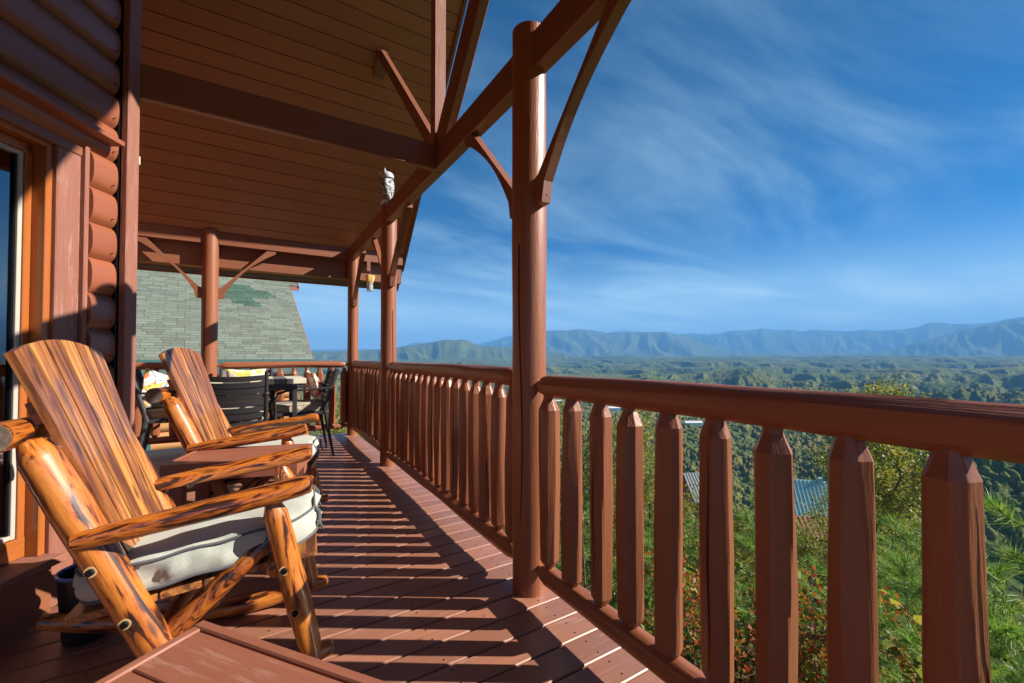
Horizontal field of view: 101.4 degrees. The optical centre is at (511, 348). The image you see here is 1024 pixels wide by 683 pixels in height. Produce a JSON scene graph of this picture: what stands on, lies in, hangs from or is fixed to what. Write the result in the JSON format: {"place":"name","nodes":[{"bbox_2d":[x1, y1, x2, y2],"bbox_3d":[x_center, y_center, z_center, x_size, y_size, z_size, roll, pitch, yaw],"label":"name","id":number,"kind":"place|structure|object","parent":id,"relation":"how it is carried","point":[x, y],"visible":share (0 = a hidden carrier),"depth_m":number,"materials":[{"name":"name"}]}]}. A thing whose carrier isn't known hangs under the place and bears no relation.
{"place":"outdoors","nodes":[
{"label":"outdoors","id":0,"kind":"place"},
{"bbox_2d":[141,317,1023,629],"bbox_3d":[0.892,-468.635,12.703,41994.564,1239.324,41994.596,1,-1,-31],"label":"terrain","id":1,"kind":"structure","parent":0,"point":[981,363],"depth_m":3452.89,"materials":[{"name":"green plant"}]},
{"bbox_2d":[0,0,141,642],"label":"log cabin","id":2,"kind":"object","parent":1,"relation":"on","point":[70,157],"visible":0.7,"depth_m":1.91,"materials":[{"name":"brown wood"}]},
{"bbox_2d":[0,120,52,566],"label":"sliding door","id":3,"kind":"structure","parent":2,"relation":"in","point":[26,160],"depth_m":1.83,"materials":[{"name":"brown wood"}]},
{"bbox_2d":[136,270,317,450],"bbox_3d":[-14.867,0.118,11.185,16.382,11.146,9.152,1,-1,-38],"label":"neighbour cabin","id":4,"kind":"object","parent":1,"relation":"on","point":[259,320],"visible":0.03,"depth_m":12.45,"materials":[{"name":"grey"}]},
{"bbox_2d":[142,424,150,450],"bbox_3d":[-9.450,2.045,10.137,1.090,1.800,0.080,1,-1,-38],"label":"window","id":5,"kind":"structure","parent":4,"relation":"in","point":[148,446],"depth_m":10.41,"materials":[{"name":"teal glass"}]},
{"bbox_2d":[313,414,379,451],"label":"deciduous tree","id":6,"kind":"object","parent":1,"relation":"on","point":[332,431],"visible":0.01,"depth_m":11.64,"materials":[{"name":"green plant"}]},
{"bbox_2d":[311,393,398,466],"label":"deciduous tree","id":7,"kind":"object","parent":1,"relation":"on","point":[338,418],"visible":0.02,"depth_m":13.36,"materials":[{"name":"green plant"}]},
{"bbox_2d":[503,401,614,579],"bbox_3d":[1.222,6.080,12.710,5.361,9.027,4.624,-1,-1,31],"label":"deciduous tree","id":8,"kind":"object","parent":1,"relation":"on","point":[584,465],"visible":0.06,"depth_m":12.72,"materials":[{"name":"green plant"}]},
{"bbox_2d":[555,500,616,605],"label":"pine tree","id":9,"kind":"object","parent":1,"relation":"on","point":[587,551],"visible":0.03,"depth_m":8.15,"materials":[{"name":"green plant"}]},
{"bbox_2d":[608,406,619,411],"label":"house","id":10,"kind":"structure","parent":1,"relation":"on","point":[614,409],"depth_m":892.28,"materials":[{"name":"white"}]},
{"bbox_2d":[560,411,698,609],"bbox_3d":[2.648,5.945,12.473,5.846,8.927,3.753,0,-1,-2],"label":"deciduous tree","id":11,"kind":"object","parent":1,"relation":"on","point":[614,434],"visible":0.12,"depth_m":12.60,"materials":[{"name":"green plant"}]},
{"bbox_2d":[582,421,698,604],"bbox_3d":[3.493,6.142,12.030,4.281,8.357,4.963,-1,-1,28],"label":"deciduous tree","id":12,"kind":"object","parent":1,"relation":"on","point":[650,475],"visible":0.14,"depth_m":11.79,"materials":[{"name":"green plant"}]},
{"bbox_2d":[608,527,691,657],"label":"pine tree","id":13,"kind":"object","parent":1,"relation":"on","point":[649,558],"visible":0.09,"depth_m":6.76,"materials":[{"name":"green plant"}]},
{"bbox_2d":[683,472,698,535],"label":"house","id":14,"kind":"structure","parent":1,"relation":"on","point":[688,479],"depth_m":58.40,"materials":[{"name":"grey metal"}]},
{"bbox_2d":[683,421,702,425],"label":"house","id":15,"kind":"structure","parent":1,"relation":"on","point":[696,423],"depth_m":822.21,"materials":[{"name":"white"}]},
{"bbox_2d":[639,516,752,658],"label":"pine tree","id":16,"kind":"object","parent":1,"relation":"on","point":[689,550],"visible":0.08,"depth_m":7.04,"materials":[{"name":"green plant"}]},
{"bbox_2d":[644,487,750,612],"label":"deciduous tree","id":17,"kind":"object","parent":1,"relation":"on","point":[685,532],"visible":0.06,"depth_m":17.23,"materials":[{"name":"green plant"}]},
{"bbox_2d":[641,547,754,682],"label":"red shrub","id":18,"kind":"object","parent":1,"relation":"on","point":[694,592],"visible":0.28,"depth_m":4.75,"materials":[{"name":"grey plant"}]},
{"bbox_2d":[691,576,803,682],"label":"pine tree","id":19,"kind":"object","parent":1,"relation":"on","point":[746,611],"visible":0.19,"depth_m":5.05,"materials":[{"name":"green plant"}]},
{"bbox_2d":[687,504,815,630],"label":"deciduous tree","id":20,"kind":"object","parent":1,"relation":"on","point":[737,527],"visible":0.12,"depth_m":12.60,"materials":[{"name":"green plant"}]},
{"bbox_2d":[683,489,826,681],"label":"pine tree","id":21,"kind":"object","parent":1,"relation":"on","point":[743,541],"visible":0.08,"depth_m":6.49,"materials":[{"name":"green plant"}]},
{"bbox_2d":[503,515,1023,682],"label":"undergrowth","id":22,"kind":"object","parent":1,"relation":"on","point":[894,652],"visible":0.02,"depth_m":5.63,"materials":[{"name":"green plant"}]},
{"bbox_2d":[735,558,826,682],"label":"red shrub","id":23,"kind":"object","parent":1,"relation":"on","point":[810,601],"visible":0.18,"depth_m":5.12,"materials":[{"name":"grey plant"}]},
{"bbox_2d":[736,495,827,624],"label":"deciduous tree","id":24,"kind":"object","parent":1,"relation":"on","point":[804,545],"visible":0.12,"depth_m":16.29,"materials":[{"name":"green plant"}]},
{"bbox_2d":[559,510,1015,622],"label":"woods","id":25,"kind":"object","parent":1,"relation":"on","point":[752,535],"visible":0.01,"depth_m":68.14,"materials":[{"name":"green plant"}]},
{"bbox_2d":[734,596,880,682],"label":"red shrub","id":26,"kind":"object","parent":1,"relation":"on","point":[811,649],"visible":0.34,"depth_m":4.10,"materials":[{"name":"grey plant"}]},
{"bbox_2d":[793,477,827,516],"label":"house","id":27,"kind":"structure","parent":1,"relation":"on","point":[803,488],"depth_m":50.64,"materials":[{"name":"blue metal"}]},
{"bbox_2d":[795,515,827,570],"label":"house","id":28,"kind":"structure","parent":1,"relation":"on","point":[804,521],"depth_m":40.64,"materials":[{"name":"orange wood"}]},
{"bbox_2d":[795,479,913,621],"bbox_3d":[14.076,10.739,18.466,4.513,10.736,7.031,0,-1,19],"label":"deciduous tree","id":29,"kind":"object","parent":1,"relation":"on","point":[823,526],"visible":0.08,"depth_m":18.09,"materials":[{"name":"green plant"}]},
{"bbox_2d":[796,472,919,635],"bbox_3d":[11.858,8.197,12.609,3.713,8.833,5.785,0,-1,1],"label":"deciduous tree","id":30,"kind":"object","parent":1,"relation":"on","point":[813,516],"visible":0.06,"depth_m":13.51,"materials":[{"name":"green plant"}]},
{"bbox_2d":[798,537,921,673],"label":"pine tree","id":31,"kind":"object","parent":1,"relation":"on","point":[816,564],"visible":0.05,"depth_m":7.41,"materials":[{"name":"green plant"}]},
{"bbox_2d":[804,368,921,502],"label":"deciduous tree","id":32,"kind":"object","parent":1,"relation":"on","point":[870,388],"visible":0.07,"depth_m":13.70,"materials":[{"name":"green plant"}]},
{"bbox_2d":[818,367,942,537],"bbox_3d":[9.283,5.700,10.288,2.752,10.473,2.597,0,-1,-5],"label":"deciduous tree","id":33,"kind":"object","parent":1,"relation":"on","point":[898,463],"visible":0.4,"depth_m":10.02,"materials":[{"name":"green plant"}]},
{"bbox_2d":[797,467,985,638],"bbox_3d":[9.635,6.936,10.732,4.155,8.233,5.308,-1,-1,34],"label":"deciduous tree","id":34,"kind":"object","parent":1,"relation":"on","point":[881,530],"visible":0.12,"depth_m":10.63,"materials":[{"name":"green plant"}]},
{"bbox_2d":[878,586,921,682],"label":"red shrub","id":35,"kind":"object","parent":1,"relation":"on","point":[903,661],"visible":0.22,"depth_m":4.28,"materials":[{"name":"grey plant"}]},
{"bbox_2d":[798,517,1014,682],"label":"pine tree","id":36,"kind":"object","parent":1,"relation":"on","point":[883,574],"visible":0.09,"depth_m":5.07,"materials":[{"name":"green plant"}]},
{"bbox_2d":[819,486,1023,682],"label":"pine tree","id":37,"kind":"object","parent":1,"relation":"on","point":[1006,633],"visible":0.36,"depth_m":2.94,"materials":[{"name":"green plant"}]},
{"bbox_2d":[826,511,1023,682],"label":"pine tree","id":38,"kind":"object","parent":1,"relation":"on","point":[905,582],"visible":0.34,"depth_m":3.85,"materials":[{"name":"green plant"}]},
{"bbox_2d":[877,517,1023,660],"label":"pine tree","id":39,"kind":"object","parent":1,"relation":"on","point":[893,597],"visible":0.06,"depth_m":6.21,"materials":[{"name":"green plant"}]},
{"bbox_2d":[893,373,1017,605],"bbox_3d":[13.759,7.138,13.391,2.774,12.605,3.551,1,-1,-31],"label":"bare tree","id":40,"kind":"object","parent":1,"relation":"on","point":[989,488],"visible":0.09,"depth_m":12.84,"materials":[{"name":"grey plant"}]},
{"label":"deck framing","id":41,"kind":"structure","parent":1,"relation":"on","visible":0},
{"bbox_2d":[0,433,664,682],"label":"deck","id":42,"kind":"structure","parent":41,"relation":"on","point":[370,622],"depth_m":1.88,"materials":[{"name":"paint"}]},
{"bbox_2d":[53,563,106,646],"bbox_3d":[-1.747,1.043,1.727,0.198,0.279,0.198,1,-1,-31],"label":"plant pot","id":43,"kind":"object","parent":42,"relation":"on","point":[68,600],"visible":0.41,"depth_m":1.65,"materials":[{"name":"blue ceramic"}]},
{"bbox_2d":[135,369,168,450],"bbox_3d":[-3.604,0.733,4.438,0.722,1.016,0.585,1,-1,-35],"label":"dining chair","id":44,"kind":"object","parent":42,"relation":"on","point":[150,416],"visible":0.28,"depth_m":4.16,"materials":[{"name":"grey metal"}]},
{"bbox_2d":[137,368,168,407],"bbox_3d":[-3.655,0.444,4.348,0.134,0.400,0.400,-6,-18,5],"label":"throw pillow","id":45,"kind":"object","parent":44,"relation":"on","point":[153,379],"visible":0.42,"depth_m":4.24,"materials":[{"name":"fabric"}]},
{"bbox_2d":[0,339,334,659],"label":"rocking chair","id":46,"kind":"object","parent":42,"relation":"on","point":[136,541],"visible":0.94,"depth_m":1.40,"materials":[{"name":"brown wood"}]},
{"bbox_2d":[138,228,275,376],"bbox_3d":[-3.818,-0.118,5.289,1.440,2.792,0.178,1,-1,-31],"label":"porch post","id":47,"kind":"object","parent":42,"relation":"on","point":[209,292],"visible":0.64,"depth_m":5.23,"materials":[{"name":"brown wood"}]},
{"bbox_2d":[134,362,179,444],"bbox_3d":[-4.923,0.649,4.602,2.420,0.986,0.103,1,-1,-31],"label":"railing","id":48,"kind":"object","parent":47,"relation":"attached to","point":[172,437],"visible":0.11,"depth_m":4.96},
{"bbox_2d":[159,443,312,506],"bbox_3d":[-1.517,0.896,2.374,0.630,0.600,0.400,0,-1,-15],"label":"side table","id":49,"kind":"object","parent":42,"relation":"on","point":[193,460],"visible":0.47,"depth_m":2.29,"materials":[{"name":"paint"}]},
{"bbox_2d":[145,347,328,527],"bbox_3d":[-1.804,0.601,2.828,1.016,1.208,0.723,0,-1,-18],"label":"rocking chair","id":50,"kind":"object","parent":42,"relation":"on","point":[197,419],"visible":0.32,"depth_m":2.61,"materials":[{"name":"brown wood"}]},
{"bbox_2d":[209,371,268,426],"bbox_3d":[-2.740,0.727,4.128,0.585,1.016,0.719,1,-1,-31],"label":"dining chair","id":51,"kind":"object","parent":42,"relation":"on","point":[245,413],"visible":0.56,"depth_m":3.94,"materials":[{"name":"grey metal"}]},
{"bbox_2d":[95,620,387,682],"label":"side table","id":52,"kind":"object","parent":42,"relation":"on","point":[203,651],"visible":1,"depth_m":0.75,"materials":[{"name":"paint"}]},
{"bbox_2d":[215,367,273,420],"bbox_3d":[-3.235,0.746,5.096,0.585,1.016,0.724,1,-1,-31],"label":"dining chair","id":53,"kind":"object","parent":42,"relation":"on","point":[270,393],"visible":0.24,"depth_m":4.98,"materials":[{"name":"grey metal"}]},
{"bbox_2d":[226,369,265,395],"bbox_3d":[-3.273,0.459,5.164,0.420,0.420,0.134,1,-15,-31],"label":"throw pillow","id":54,"kind":"object","parent":53,"relation":"on","point":[236,373],"visible":0.3,"depth_m":5.14,"materials":[{"name":"yellow fabric"}]},
{"bbox_2d":[210,376,305,417],"bbox_3d":[-2.887,0.787,4.667,1.010,0.905,0.728,1,-1,-31],"label":"dining table","id":55,"kind":"object","parent":42,"relation":"on","point":[276,383],"visible":0.37,"depth_m":4.57,"materials":[{"name":"grey metal"}]},
{"bbox_2d":[271,367,338,454],"bbox_3d":[-2.448,0.743,4.970,0.720,1.016,0.585,1,-1,-31],"label":"dining chair","id":56,"kind":"object","parent":42,"relation":"on","point":[284,408],"visible":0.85,"depth_m":4.82,"materials":[{"name":"grey metal"}]},
{"bbox_2d":[306,372,322,401],"bbox_3d":[-2.353,0.456,4.998,0.134,0.360,0.360,-21,11,-34],"label":"throw pillow","id":57,"kind":"object","parent":56,"relation":"on","point":[312,380],"visible":0.92,"depth_m":4.88,"materials":[{"name":"fabric"}]},
{"bbox_2d":[85,442,622,682],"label":"deck screws","id":58,"kind":"object","parent":42,"relation":"attached to","point":[401,592],"visible":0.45,"depth_m":1.86,"materials":[{"name":"metal"}]},
{"bbox_2d":[347,250,365,435],"bbox_3d":[-2.180,-0.087,5.908,0.154,2.745,0.798,1,-1,-31],"label":"porch post","id":59,"kind":"object","parent":42,"relation":"on","point":[354,270],"visible":0.7,"depth_m":6.12,"materials":[{"name":"brown wood"}]},
{"bbox_2d":[217,361,347,435],"bbox_3d":[-3.073,0.671,5.726,1.570,0.984,0.105,1,-1,-31],"label":"railing","id":60,"kind":"object","parent":59,"relation":"attached to","point":[294,365],"visible":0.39,"depth_m":5.88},
{"bbox_2d":[371,203,412,466],"bbox_3d":[-1.317,-0.139,4.469,0.164,2.798,1.440,1,-1,-31],"label":"porch post","id":61,"kind":"object","parent":42,"relation":"on","point":[388,253],"visible":0.8,"depth_m":4.40,"materials":[{"name":"brown wood"}]},
{"bbox_2d":[350,360,380,450],"bbox_3d":[-1.839,0.663,5.324,0.107,1.009,1.880,1,-1,-31],"label":"railing","id":62,"kind":"object","parent":61,"relation":"attached to","point":[365,380],"visible":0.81,"depth_m":5.23,"materials":[{"name":"brown wood"}]},
{"bbox_2d":[379,168,393,204],"bbox_3d":[-1.323,-1.698,4.455,0.170,0.393,0.176,1,-1,-41],"label":"owl figurine","id":63,"kind":"object","parent":61,"relation":"on","point":[387,185],"visible":0.88,"depth_m":4.40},
{"bbox_2d":[465,0,630,597],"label":"porch post","id":64,"kind":"object","parent":42,"relation":"on","point":[527,188],"visible":0.91,"depth_m":2.03,"materials":[{"name":"brown wood"}]},
{"bbox_2d":[137,0,606,290],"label":"porch roof","id":65,"kind":"structure","parent":64,"relation":"on","point":[287,131],"depth_m":4.65,"materials":[{"name":"brown wood"}]},
{"bbox_2d":[365,261,374,291],"bbox_3d":[-2.124,-1.072,6.267,0.148,0.445,0.128,1,-1,-31],"label":"hanging jar","id":66,"kind":"object","parent":65,"relation":"hanging from","point":[369,279],"visible":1,"depth_m":6.23,"materials":[{"name":"yellow glass"}]},
{"bbox_2d":[387,362,512,557],"bbox_3d":[-0.618,0.623,3.276,0.113,1.014,2.600,1,-1,-31],"label":"railing","id":67,"kind":"object","parent":64,"relation":"attached to","point":[449,443],"visible":0.96,"depth_m":2.74,"materials":[{"name":"brown wood"}]},
{"bbox_2d":[535,375,1023,682],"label":"railing","id":68,"kind":"object","parent":64,"relation":"attached to","point":[953,436],"visible":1,"depth_m":1.08,"materials":[{"name":"brown wood"}]},
{"bbox_2d":[291,0,1023,349],"label":"sky","id":69,"kind":"structure","parent":0,"point":[724,165],"materials":[{"name":"blue"}]}
]}

